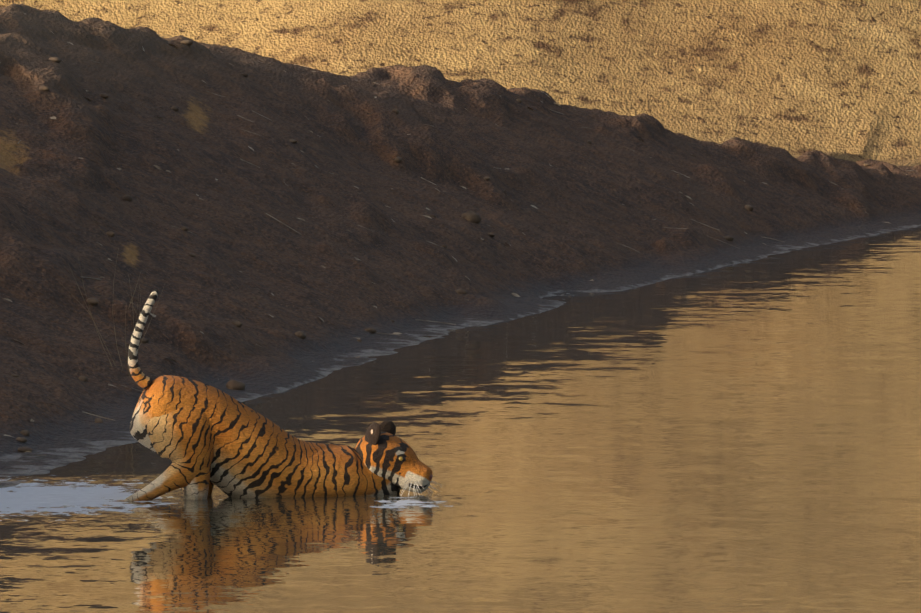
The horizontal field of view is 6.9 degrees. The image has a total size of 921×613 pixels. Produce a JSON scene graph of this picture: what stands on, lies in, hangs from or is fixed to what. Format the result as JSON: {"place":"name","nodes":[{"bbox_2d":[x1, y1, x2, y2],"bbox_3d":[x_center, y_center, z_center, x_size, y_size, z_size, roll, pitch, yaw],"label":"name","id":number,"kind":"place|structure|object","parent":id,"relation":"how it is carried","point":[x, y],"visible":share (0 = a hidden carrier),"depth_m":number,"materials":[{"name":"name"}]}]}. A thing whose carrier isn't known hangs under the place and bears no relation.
{"place":"outdoors","nodes":[
{"label":"outdoors","id":0,"kind":"place"},
{"bbox_2d":[0,7,912,455],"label":"twigs","id":1,"kind":"object","parent":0,"point":[302,219],"depth_m":68.46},
{"bbox_2d":[0,0,920,487],"bbox_3d":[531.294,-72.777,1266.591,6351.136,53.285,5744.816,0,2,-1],"label":"terrain","id":2,"kind":"structure","parent":0,"point":[828,92],"depth_m":80.07,"materials":[{"name":"soil"}]},
{"bbox_2d":[124,289,440,500],"bbox_3d":[-1.040,0.748,44.835,1.980,1.713,0.515,-1,2,-13],"label":"tiger","id":3,"kind":"object","parent":2,"relation":"on","point":[204,438],"visible":0.92,"depth_m":44.62},
{"bbox_2d":[11,40,916,451],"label":"bank stones","id":4,"kind":"object","parent":2,"relation":"on","point":[469,216],"visible":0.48,"depth_m":66.46,"materials":[{"name":"brown stone"}]},
{"bbox_2d":[0,226,920,612],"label":"water surface","id":5,"kind":"object","parent":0,"point":[740,438],"visible":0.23,"depth_m":46.01,"materials":[{"name":"brown liquid"}]}
]}

